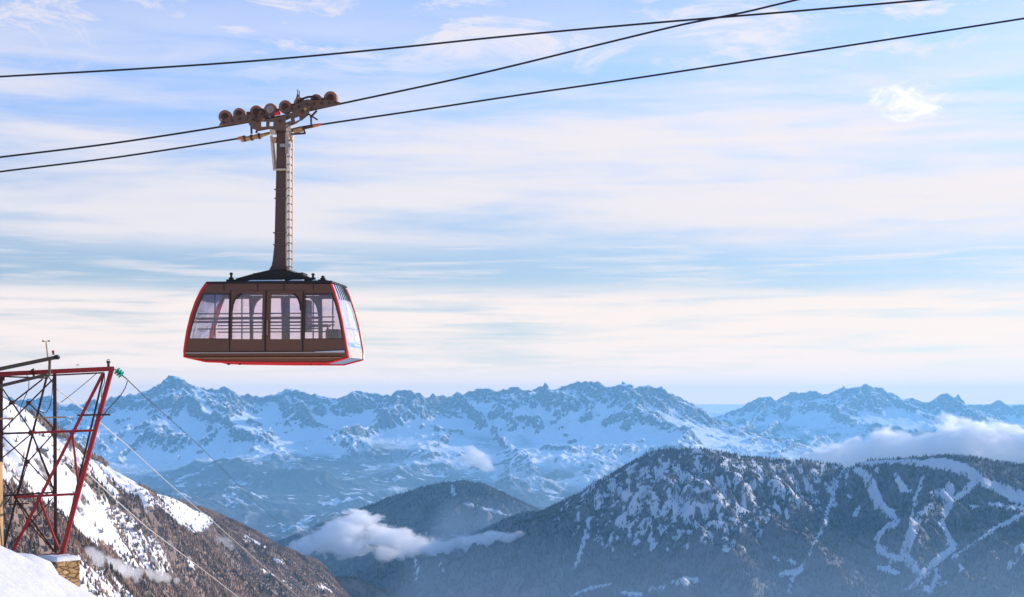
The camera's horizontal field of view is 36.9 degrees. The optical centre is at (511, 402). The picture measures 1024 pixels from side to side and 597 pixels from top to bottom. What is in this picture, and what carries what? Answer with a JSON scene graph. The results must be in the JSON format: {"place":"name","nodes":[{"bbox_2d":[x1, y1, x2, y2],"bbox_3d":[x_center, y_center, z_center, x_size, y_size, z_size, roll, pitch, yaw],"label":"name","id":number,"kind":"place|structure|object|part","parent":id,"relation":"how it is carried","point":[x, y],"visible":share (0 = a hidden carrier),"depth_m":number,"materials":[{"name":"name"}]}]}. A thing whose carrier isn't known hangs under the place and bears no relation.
{"place":"outdoors","nodes":[
{"label":"outdoors","id":0,"kind":"place"},
{"bbox_2d":[0,546,96,596],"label":"snow ground","id":1,"kind":"structure","parent":0,"point":[26,575],"depth_m":19.40,"materials":[{"name":"white snow"}]},
{"bbox_2d":[0,462,3,546],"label":"timber post","id":2,"kind":"object","parent":1,"relation":"on","point":[1,503],"visible":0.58,"depth_m":49.64,"materials":[{"name":"brown wood"}]},
{"bbox_2d":[0,340,125,555],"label":"steel tower","id":3,"kind":"structure","parent":1,"relation":"on","point":[45,375],"depth_m":49.99,"materials":[{"name":"red metal"}]},
{"bbox_2d":[99,381,127,420],"bbox_3d":[-12.918,-0.052,49.800,0.944,1.309,0.030,0,0,0],"label":"jumper wire","id":4,"kind":"object","parent":3,"relation":"attached to","point":[115,401],"visible":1,"depth_m":49.79,"materials":[{"name":"black metal"}]},
{"bbox_2d":[51,444,237,596],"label":"wire","id":5,"kind":"object","parent":3,"relation":"attached to","point":[137,518],"visible":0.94,"depth_m":68.09,"materials":[{"name":"grey metal"}]},
{"bbox_2d":[57,388,295,594],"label":"wire","id":6,"kind":"object","parent":3,"relation":"attached to","point":[157,473],"visible":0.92,"depth_m":75.49,"materials":[{"name":"grey metal"}]},
{"bbox_2d":[126,378,312,551],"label":"wire","id":7,"kind":"object","parent":3,"relation":"attached to","point":[185,433],"visible":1,"depth_m":68.51,"materials":[{"name":"black metal"}]},
{"bbox_2d":[50,560,79,586],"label":"stone block","id":8,"kind":"structure","parent":1,"relation":"on","point":[69,571],"depth_m":49.38,"materials":[{"name":"beige stone"}]},
{"bbox_2d":[37,554,79,561],"bbox_3d":[-14.768,5.004,49.775,1.392,0.167,0.871,0,0,41],"label":"snow cap","id":9,"kind":"object","parent":8,"relation":"on","point":[60,558],"visible":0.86,"depth_m":49.39,"materials":[{"name":"white snow"}]},
{"bbox_2d":[3,398,391,596],"bbox_3d":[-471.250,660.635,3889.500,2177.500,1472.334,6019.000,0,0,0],"label":"mountainside","id":10,"kind":"structure","parent":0,"point":[87,517],"depth_m":2379.72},
{"bbox_2d":[3,397,396,596],"bbox_3d":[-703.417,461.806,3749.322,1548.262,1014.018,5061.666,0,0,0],"label":"mountainside forest","id":11,"kind":"object","parent":10,"relation":"on","point":[136,589],"visible":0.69,"depth_m":2820.99,"materials":[{"name":"brown plant"}]},
{"bbox_2d":[0,0,797,157],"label":"carrying rope","id":12,"kind":"object","parent":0,"point":[599,44],"visible":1,"depth_m":47.39,"materials":[{"name":"black metal"}]},
{"bbox_2d":[183,89,363,365],"bbox_3d":[-7.386,-5.466,47.972,5.268,8.622,2.544,0,0,6],"label":"cable car","id":13,"kind":"object","parent":12,"relation":"hanging from","point":[285,284],"visible":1,"depth_m":47.51,"materials":[{"name":"brown paint"}]},
{"bbox_3d":[-9.258,-2.642,47.029,1.259,1.408,0.143,0,0,6],"label":"window","id":14,"kind":"part","parent":13,"relation":"part of","materials":[{"name":"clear glass"}]},
{"bbox_3d":[-9.021,-2.642,49.283,1.259,1.408,0.143,0,0,6],"label":"window","id":15,"kind":"part","parent":13,"relation":"part of","materials":[{"name":"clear glass"}]},
{"bbox_3d":[-8.061,-2.495,46.878,1.071,1.846,0.227,0,0,6],"label":"door","id":16,"kind":"part","parent":13,"relation":"part of","materials":[{"name":"brown paint"}]},
{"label":"door","id":17,"kind":"part","parent":13,"relation":"part of","materials":[{"name":"brown paint"}]},
{"bbox_3d":[-6.931,-2.489,46.759,1.116,1.841,0.225,0,0,6],"label":"door","id":18,"kind":"part","parent":13,"relation":"part of","materials":[{"name":"brown paint"}]},
{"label":"door","id":19,"kind":"part","parent":13,"relation":"part of","materials":[{"name":"brown paint"}]},
{"bbox_3d":[-5.710,-2.623,46.654,1.197,1.400,0.140,0,0,6],"label":"window","id":20,"kind":"part","parent":13,"relation":"part of","materials":[{"name":"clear glass"}]},
{"bbox_3d":[-5.472,-2.623,48.911,1.197,1.400,0.140,0,0,6],"label":"window","id":21,"kind":"part","parent":13,"relation":"part of","materials":[{"name":"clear glass"}]},
{"bbox_2d":[0,18,1023,172],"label":"hauling rope","id":22,"kind":"object","parent":13,"relation":"attached to","point":[536,92],"visible":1,"depth_m":46.92,"materials":[{"name":"black metal"}]},
{"bbox_2d":[4,375,869,540],"bbox_3d":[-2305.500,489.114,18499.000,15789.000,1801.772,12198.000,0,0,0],"label":"mountain range","id":23,"kind":"structure","parent":0,"point":[293,461],"depth_m":21072.33,"materials":[{"name":"snow"}]},
{"bbox_2d":[0,0,929,77],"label":"carrying rope","id":24,"kind":"object","parent":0,"point":[669,21],"visible":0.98,"depth_m":51.38,"materials":[{"name":"black metal"}]},
{"bbox_2d":[0,0,1023,403],"label":"sky","id":25,"kind":"structure","parent":0,"point":[824,221],"materials":[{"name":"blue"}]},
{"bbox_2d":[60,404,1023,416],"bbox_3d":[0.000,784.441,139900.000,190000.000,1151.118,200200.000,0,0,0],"label":"cloud","id":26,"kind":"structure","parent":0,"point":[712,410],"depth_m":83376.88,"materials":[{"name":"white"}]},
{"bbox_2d":[277,448,1023,596],"bbox_3d":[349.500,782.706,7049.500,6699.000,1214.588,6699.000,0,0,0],"label":"wooded hills","id":27,"kind":"structure","parent":0,"point":[708,499],"depth_m":5599.38,"materials":[{"name":"plant"}]},
{"bbox_2d":[274,446,1023,596],"bbox_3d":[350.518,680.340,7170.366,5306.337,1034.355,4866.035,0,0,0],"label":"hillside forest","id":28,"kind":"object","parent":27,"relation":"on","point":[545,511],"visible":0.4,"depth_m":5605.79,"materials":[{"name":"green plant"}]},
{"bbox_2d":[714,384,1023,463],"bbox_3d":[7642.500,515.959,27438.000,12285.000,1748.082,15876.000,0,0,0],"label":"mountain range","id":29,"kind":"structure","parent":0,"point":[867,421],"depth_m":28224.69,"materials":[{"name":"snow"}]}
]}

